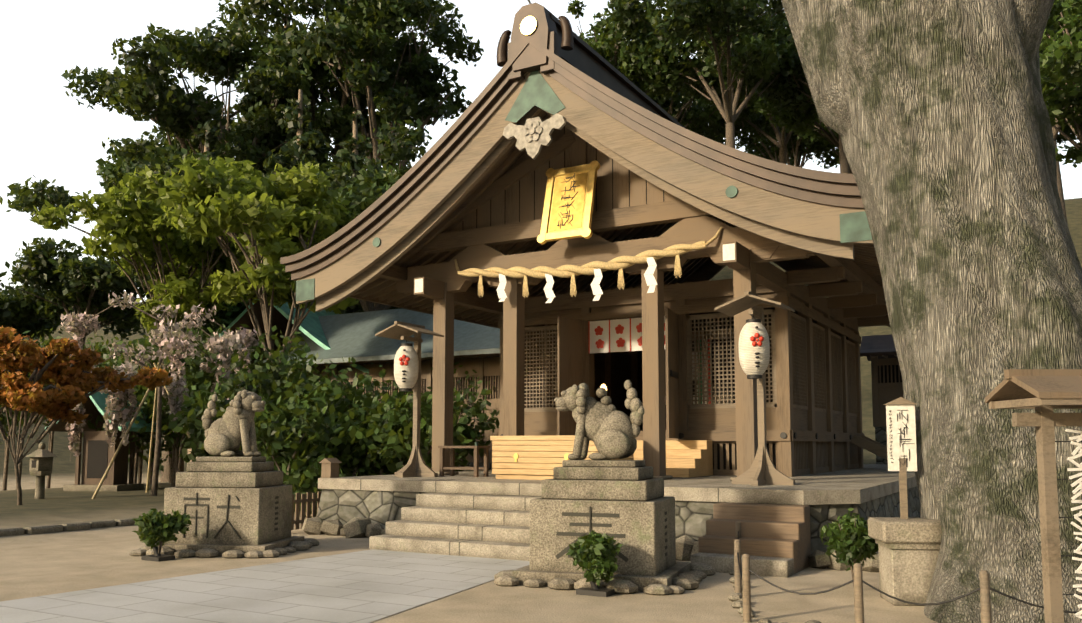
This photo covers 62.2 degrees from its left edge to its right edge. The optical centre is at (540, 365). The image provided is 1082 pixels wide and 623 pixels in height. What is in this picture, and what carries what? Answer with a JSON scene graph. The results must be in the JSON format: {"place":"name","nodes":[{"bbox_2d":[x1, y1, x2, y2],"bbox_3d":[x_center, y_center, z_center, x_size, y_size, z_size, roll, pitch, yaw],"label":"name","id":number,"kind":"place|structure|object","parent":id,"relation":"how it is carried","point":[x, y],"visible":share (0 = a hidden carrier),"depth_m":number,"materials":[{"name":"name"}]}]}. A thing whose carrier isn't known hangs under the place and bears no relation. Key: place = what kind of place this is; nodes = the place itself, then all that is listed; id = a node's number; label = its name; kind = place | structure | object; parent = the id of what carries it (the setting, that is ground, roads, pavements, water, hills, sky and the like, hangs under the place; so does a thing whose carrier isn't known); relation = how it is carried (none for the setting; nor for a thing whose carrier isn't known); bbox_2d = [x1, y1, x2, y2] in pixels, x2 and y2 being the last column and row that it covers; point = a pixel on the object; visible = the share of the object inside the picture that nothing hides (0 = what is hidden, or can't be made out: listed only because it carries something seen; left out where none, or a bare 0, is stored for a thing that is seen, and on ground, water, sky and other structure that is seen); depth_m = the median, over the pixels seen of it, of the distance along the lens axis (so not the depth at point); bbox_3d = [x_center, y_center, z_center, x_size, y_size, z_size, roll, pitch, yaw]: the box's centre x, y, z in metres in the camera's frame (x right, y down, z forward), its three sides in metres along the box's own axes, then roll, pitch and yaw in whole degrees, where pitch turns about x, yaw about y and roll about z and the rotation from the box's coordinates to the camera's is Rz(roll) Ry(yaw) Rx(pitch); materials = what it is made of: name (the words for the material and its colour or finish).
{"place":"outdoors","nodes":[
{"label":"outdoors","id":0,"kind":"place"},
{"bbox_2d":[0,198,1081,622],"bbox_3d":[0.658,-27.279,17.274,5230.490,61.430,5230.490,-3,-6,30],"label":"ground","id":1,"kind":"structure","parent":0,"point":[44,564],"depth_m":9.95,"materials":[{"name":"beige soil"}]},
{"bbox_2d":[26,442,57,498],"bbox_3d":[-10.822,2.400,19.390,0.624,1.470,0.720,-3,-6,30],"label":"stone lantern","id":2,"kind":"object","parent":1,"relation":"on","point":[41,464],"visible":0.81,"depth_m":19.30,"materials":[{"name":"stone"}]},
{"bbox_2d":[0,283,103,339],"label":"forest tree","id":3,"kind":"object","parent":1,"relation":"on","point":[19,321],"visible":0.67,"depth_m":59.14,"materials":[{"name":"green plant"}]},
{"bbox_2d":[0,237,153,347],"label":"forest tree","id":4,"kind":"object","parent":1,"relation":"on","point":[71,281],"visible":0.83,"depth_m":55.89,"materials":[{"name":"green plant"}]},
{"bbox_2d":[0,326,173,504],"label":"red maple","id":5,"kind":"object","parent":1,"relation":"on","point":[57,366],"visible":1,"depth_m":17.68,"materials":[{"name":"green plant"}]},
{"bbox_2d":[45,389,164,490],"bbox_3d":[-11.200,2.016,23.093,2.108,2.880,1.860,-1,-5,10],"label":"wayside shrine","id":6,"kind":"object","parent":1,"relation":"on","point":[98,454],"visible":0.42,"depth_m":22.78,"materials":[{"name":"wood"}]},
{"bbox_2d":[28,184,246,482],"bbox_3d":[-11.772,-0.986,29.201,7.420,9.948,7.017,-3,-6,30],"label":"tree","id":7,"kind":"object","parent":1,"relation":"on","point":[147,238],"visible":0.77,"depth_m":28.39,"materials":[{"name":"green plant"}]},
{"bbox_2d":[0,144,279,481],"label":"forest tree","id":8,"kind":"object","parent":1,"relation":"on","point":[26,199],"visible":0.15,"depth_m":32.49,"materials":[{"name":"green plant"}]},
{"bbox_2d":[58,292,258,498],"bbox_3d":[-8.934,0.779,20.895,4.277,4.986,3.931,0,-5,-1],"label":"weeping cherry","id":9,"kind":"object","parent":1,"relation":"on","point":[163,333],"visible":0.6,"depth_m":20.46,"materials":[{"name":"pink plant"}]},
{"bbox_2d":[0,504,316,536],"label":"garden kerb","id":10,"kind":"structure","parent":1,"relation":"on","point":[51,528],"depth_m":14.09,"materials":[{"name":"stone"}]},
{"bbox_2d":[132,508,191,561],"bbox_3d":[-4.695,2.097,11.127,0.600,0.632,0.684,-3,-6,30],"label":"shrub","id":11,"kind":"object","parent":1,"relation":"on","point":[160,528],"visible":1,"depth_m":11.05,"materials":[{"name":"green plant"}]},
{"bbox_2d":[102,125,236,167],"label":"forest tree","id":12,"kind":"object","parent":1,"relation":"on","point":[133,151],"visible":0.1,"depth_m":48.83,"materials":[{"name":"green plant"}]},
{"bbox_2d":[137,122,248,461],"bbox_3d":[-13.646,-2.594,36.913,5.986,15.018,6.241,3,-6,-27],"label":"forest tree","id":13,"kind":"object","parent":1,"relation":"on","point":[228,316],"visible":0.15,"depth_m":36.02,"materials":[{"name":"green plant"}]},
{"bbox_2d":[61,14,368,168],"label":"forest tree","id":14,"kind":"object","parent":1,"relation":"on","point":[142,88],"visible":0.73,"depth_m":42.42,"materials":[{"name":"green plant"}]},
{"bbox_2d":[129,390,318,558],"bbox_3d":[-4.183,1.432,12.164,2.087,2.207,1.661,-1,-5,6],"label":"guardian lion statue","id":15,"kind":"object","parent":1,"relation":"on","point":[233,501],"visible":0.96,"depth_m":11.72,"materials":[{"name":"stone"}]},
{"bbox_2d":[2,379,475,490],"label":"shrubbery stems","id":16,"kind":"object","parent":1,"relation":"on","point":[176,465],"visible":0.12,"depth_m":24.30,"materials":[{"name":"brown plant"}]},
{"bbox_2d":[119,150,359,376],"bbox_3d":[-8.197,-1.157,25.276,7.694,9.602,7.931,-3,-6,30],"label":"tree","id":17,"kind":"object","parent":1,"relation":"on","point":[264,223],"visible":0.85,"depth_m":24.36,"materials":[{"name":"green plant"}]},
{"bbox_2d":[0,324,499,517],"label":"evergreen shrubbery","id":18,"kind":"object","parent":1,"relation":"on","point":[323,416],"visible":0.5,"depth_m":19.27,"materials":[{"name":"green plant"}]},
{"bbox_2d":[0,549,529,622],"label":"paved path","id":19,"kind":"structure","parent":1,"relation":"on","point":[368,586],"depth_m":8.59,"materials":[{"name":"grey stone"}]},
{"bbox_2d":[229,0,333,176],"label":"forest tree","id":20,"kind":"object","parent":1,"relation":"on","point":[244,105],"visible":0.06,"depth_m":44.77,"materials":[{"name":"green plant"}]},
{"bbox_2d":[243,89,332,306],"bbox_3d":[-10.376,-3.457,37.465,6.652,16.614,6.041,-3,-6,30],"label":"forest tree","id":21,"kind":"object","parent":1,"relation":"on","point":[309,145],"visible":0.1,"depth_m":37.78,"materials":[{"name":"green plant"}]},
{"bbox_2d":[204,299,371,449],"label":"building","id":22,"kind":"structure","parent":1,"relation":"on","point":[310,327],"depth_m":30.99,"materials":[{"name":"teal metal"}]},
{"bbox_2d":[285,159,335,175],"bbox_3d":[-10.229,-1.813,40.636,11.570,13.593,9.055,0,-5,-5],"label":"tree","id":23,"kind":"object","parent":1,"relation":"on","point":[322,167],"depth_m":37.47,"materials":[{"name":"green plant"}]},
{"bbox_2d":[291,458,341,529],"bbox_3d":[-3.523,2.142,14.895,0.520,1.200,1.480,-3,-6,30],"label":"picket fence","id":24,"kind":"object","parent":1,"relation":"on","point":[330,468],"visible":0.35,"depth_m":14.69,"materials":[{"name":"brown wood"}]},
{"bbox_2d":[216,0,463,169],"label":"forest tree","id":25,"kind":"object","parent":1,"relation":"on","point":[391,13],"visible":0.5,"depth_m":44.20,"materials":[{"name":"green plant"}]},
{"bbox_2d":[289,118,431,311],"bbox_3d":[-6.520,-1.961,32.463,8.076,12.597,12.383,-3,-6,30],"label":"forest tree","id":26,"kind":"object","parent":1,"relation":"on","point":[368,188],"visible":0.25,"depth_m":30.98,"materials":[{"name":"green plant"}]},
{"bbox_2d":[324,110,400,313],"bbox_3d":[-7.399,-2.932,36.428,4.585,15.273,5.860,-3,-6,30],"label":"forest tree","id":27,"kind":"object","parent":1,"relation":"on","point":[354,158],"visible":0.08,"depth_m":36.52,"materials":[{"name":"green plant"}]},
{"bbox_2d":[273,0,483,175],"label":"forest tree","id":28,"kind":"object","parent":1,"relation":"on","point":[422,72],"visible":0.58,"depth_m":44.69,"materials":[{"name":"green plant"}]},
{"bbox_2d":[263,308,499,475],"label":"building","id":29,"kind":"structure","parent":1,"relation":"on","point":[476,346],"depth_m":28.00,"materials":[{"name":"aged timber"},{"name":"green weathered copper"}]},
{"bbox_2d":[566,530,622,596],"bbox_3d":[0.529,1.891,8.614,0.505,0.605,0.647,4,-7,-42],"label":"shrub","id":30,"kind":"object","parent":1,"relation":"on","point":[594,554],"visible":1,"depth_m":8.48,"materials":[{"name":"green plant"}]},
{"bbox_2d":[494,380,715,595],"bbox_3d":[0.677,1.234,9.570,2.092,2.151,1.720,-2,-5,20],"label":"guardian lion statue","id":31,"kind":"object","parent":1,"relation":"on","point":[629,505],"visible":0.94,"depth_m":9.17,"materials":[{"name":"stone"}]},
{"bbox_2d":[302,516,918,572],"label":"podium foot stones","id":32,"kind":"object","parent":1,"relation":"on","point":[686,546],"visible":0.21,"depth_m":13.55,"materials":[{"name":"stone"}]},
{"bbox_2d":[317,464,920,577],"bbox_3d":[3.341,2.606,18.253,8.380,0.902,16.122,-3,-6,30],"label":"stone podium","id":33,"kind":"object","parent":1,"relation":"on","point":[465,513],"visible":0.67,"depth_m":11.79,"materials":[{"name":"stone"}]},
{"bbox_2d":[375,321,443,477],"bbox_3d":[-2.158,0.592,15.185,0.900,2.580,1.020,-3,-6,30],"label":"lantern stand","id":34,"kind":"object","parent":33,"relation":"on","point":[407,367],"visible":1,"depth_m":15.05,"materials":[{"name":"wood"}]},
{"bbox_2d":[438,442,489,476],"bbox_3d":[-1.308,1.600,15.236,0.800,0.580,0.400,-3,-6,30],"label":"railing","id":35,"kind":"object","parent":33,"relation":"on","point":[452,468],"visible":1,"depth_m":15.17,"materials":[{"name":"brown wood"}]},
{"bbox_2d":[490,435,633,479],"bbox_3d":[0.331,1.449,14.081,2.140,0.680,0.840,-3,-6,30],"label":"offering box","id":36,"kind":"object","parent":33,"relation":"on","point":[531,457],"visible":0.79,"depth_m":13.90,"materials":[{"name":"beige wood"}]},
{"bbox_2d":[378,126,889,480],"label":"shrine hall","id":37,"kind":"structure","parent":33,"relation":"on","point":[813,398],"depth_m":15.97,"materials":[{"name":"brown wood"}]},
{"bbox_2d":[496,0,573,80],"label":"ridge ornament","id":38,"kind":"object","parent":37,"relation":"on","point":[535,21],"visible":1,"depth_m":14.03,"materials":[{"name":"brown wood"}]},
{"bbox_2d":[537,160,599,244],"bbox_3d":[0.456,-2.670,14.723,0.990,1.358,0.421,-3,-6,30],"label":"name plaque","id":39,"kind":"object","parent":37,"relation":"attached to","point":[568,203],"visible":1,"depth_m":14.69,"materials":[{"name":"gold metal"}]},
{"bbox_2d":[280,13,863,288],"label":"roof","id":40,"kind":"structure","parent":37,"relation":"on","point":[584,70],"depth_m":14.34,"materials":[{"name":"brown wood"}]},
{"bbox_2d":[455,227,721,302],"bbox_3d":[0.548,-1.517,14.775,4.985,1.010,0.288,-3,-6,30],"label":"sacred straw rope","id":41,"kind":"object","parent":37,"relation":"attached to","point":[619,263],"visible":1,"depth_m":14.54,"materials":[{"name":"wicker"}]},
{"bbox_2d":[296,70,890,327],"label":"verge boards","id":42,"kind":"object","parent":37,"relation":"attached to","point":[832,231],"visible":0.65,"depth_m":13.87,"materials":[{"name":"brown wood"}]},
{"bbox_2d":[349,110,882,331],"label":"rafters","id":43,"kind":"object","parent":37,"relation":"on","point":[380,291],"visible":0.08,"depth_m":18.74,"materials":[{"name":"brown wood"}]},
{"bbox_2d":[587,314,664,353],"bbox_3d":[1.667,-0.582,16.716,1.800,0.645,0.033,-3,-6,30],"label":"door curtain","id":44,"kind":"object","parent":37,"relation":"attached to","point":[623,334],"depth_m":16.86,"materials":[{"name":"white fabric"}]},
{"bbox_2d":[665,339,734,429],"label":"altar furnishings","id":45,"kind":"object","parent":37,"relation":"on","point":[705,381],"visible":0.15,"depth_m":18.48,"materials":[{"name":"brown wood"}]},
{"bbox_2d":[634,440,712,477],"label":"wooden steps","id":46,"kind":"structure","parent":33,"relation":"on","point":[688,458],"depth_m":15.41,"materials":[{"name":"beige wood"}]},
{"bbox_2d":[715,291,794,485],"bbox_3d":[2.987,0.336,12.268,0.900,2.580,1.020,-3,-6,30],"label":"lantern stand","id":47,"kind":"object","parent":33,"relation":"on","point":[754,350],"visible":1,"depth_m":12.11,"materials":[{"name":"wood"}]},
{"bbox_2d":[851,434,887,459],"bbox_3d":[7.583,1.926,19.655,1.341,0.818,0.890,-3,-6,30],"label":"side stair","id":48,"kind":"object","parent":33,"relation":"on","point":[871,445],"visible":0.48,"depth_m":19.46,"materials":[{"name":"brown wood"}]},
{"bbox_2d":[566,0,693,97],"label":"forest tree","id":49,"kind":"object","parent":1,"relation":"on","point":[603,27],"visible":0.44,"depth_m":72.35,"materials":[{"name":"green plant"}]},
{"bbox_2d":[608,17,754,141],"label":"forest tree","id":50,"kind":"object","parent":1,"relation":"on","point":[688,115],"visible":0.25,"depth_m":90.64,"materials":[{"name":"green plant"}]},
{"bbox_2d":[592,0,807,268],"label":"forest tree","id":51,"kind":"object","parent":1,"relation":"on","point":[725,36],"visible":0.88,"depth_m":67.46,"materials":[{"name":"green plant"}]},
{"bbox_2d":[676,93,751,144],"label":"forest tree","id":52,"kind":"object","parent":1,"relation":"on","point":[695,103],"depth_m":120.86,"materials":[{"name":"green plant"}]},
{"bbox_2d":[694,0,792,163],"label":"forest tree","id":53,"kind":"object","parent":1,"relation":"on","point":[749,121],"visible":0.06,"depth_m":94.29,"materials":[{"name":"green plant"}]},
{"bbox_2d":[735,107,834,167],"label":"forest tree","id":54,"kind":"object","parent":1,"relation":"on","point":[795,152],"visible":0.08,"depth_m":122.30,"materials":[{"name":"green plant"}]},
{"bbox_2d":[743,9,849,173],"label":"forest tree","id":55,"kind":"object","parent":1,"relation":"on","point":[800,99],"visible":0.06,"depth_m":72.77,"materials":[{"name":"green plant"}]},
{"bbox_2d":[749,95,852,173],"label":"forest tree","id":56,"kind":"object","parent":1,"relation":"on","point":[822,131],"visible":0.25,"depth_m":81.58,"materials":[{"name":"green plant"}]},
{"bbox_2d":[794,121,839,168],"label":"forest tree","id":57,"kind":"object","parent":1,"relation":"on","point":[830,161],"depth_m":119.96,"materials":[{"name":"green plant"}]},
{"bbox_2d":[820,508,878,586],"bbox_3d":[3.051,1.797,8.810,0.644,0.790,0.650,-3,-6,30],"label":"shrub","id":58,"kind":"object","parent":1,"relation":"on","point":[851,541],"visible":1,"depth_m":8.71,"materials":[{"name":"green plant"}]},
{"bbox_2d":[860,334,903,463],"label":"building","id":59,"kind":"structure","parent":1,"relation":"on","point":[879,352],"depth_m":24.93,"materials":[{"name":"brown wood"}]},
{"bbox_2d":[884,397,917,518],"bbox_3d":[3.377,1.233,8.351,0.300,1.870,0.080,-1,-5,12],"label":"notice post","id":60,"kind":"object","parent":1,"relation":"on","point":[901,437],"visible":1,"depth_m":8.38,"materials":[{"name":"white paint"}]},
{"bbox_2d":[728,521,1078,622],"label":"rope fence","id":61,"kind":"object","parent":1,"relation":"on","point":[740,598],"visible":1,"depth_m":6.88,"materials":[{"name":"brown wood"}]},
{"bbox_2d":[868,517,941,605],"bbox_3d":[3.594,1.785,8.179,1.040,0.740,0.540,0,-5,6],"label":"stone water basin","id":62,"kind":"object","parent":1,"relation":"on","point":[909,549],"visible":0.54,"depth_m":7.98,"materials":[{"name":"stone"}]},
{"bbox_2d":[781,0,1081,622],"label":"tree trunk","id":63,"kind":"object","parent":1,"relation":"on","point":[934,114],"visible":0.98,"depth_m":8.07,"materials":[{"name":"grey plant"}]},
{"bbox_2d":[985,369,1081,622],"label":"fortune rack","id":64,"kind":"object","parent":1,"relation":"on","point":[1043,393],"visible":1,"depth_m":5.92,"materials":[{"name":"brown wood"}]},
{"bbox_2d":[1039,0,1081,167],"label":"forest tree","id":65,"kind":"object","parent":1,"relation":"on","point":[1060,55],"visible":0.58,"depth_m":31.44,"materials":[{"name":"green plant"}]},
{"bbox_2d":[1042,1,1078,224],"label":"forest tree","id":66,"kind":"object","parent":1,"relation":"on","point":[1059,179],"depth_m":45.81,"materials":[{"name":"green plant"}]},
{"bbox_2d":[1054,118,1077,144],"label":"forest tree","id":67,"kind":"object","parent":1,"relation":"on","point":[1067,130],"visible":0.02,"depth_m":81.05,"materials":[{"name":"green plant"}]},
{"bbox_2d":[0,0,1081,302],"label":"sky","id":68,"kind":"structure","parent":0,"point":[45,133],"materials":[{"name":"white"}]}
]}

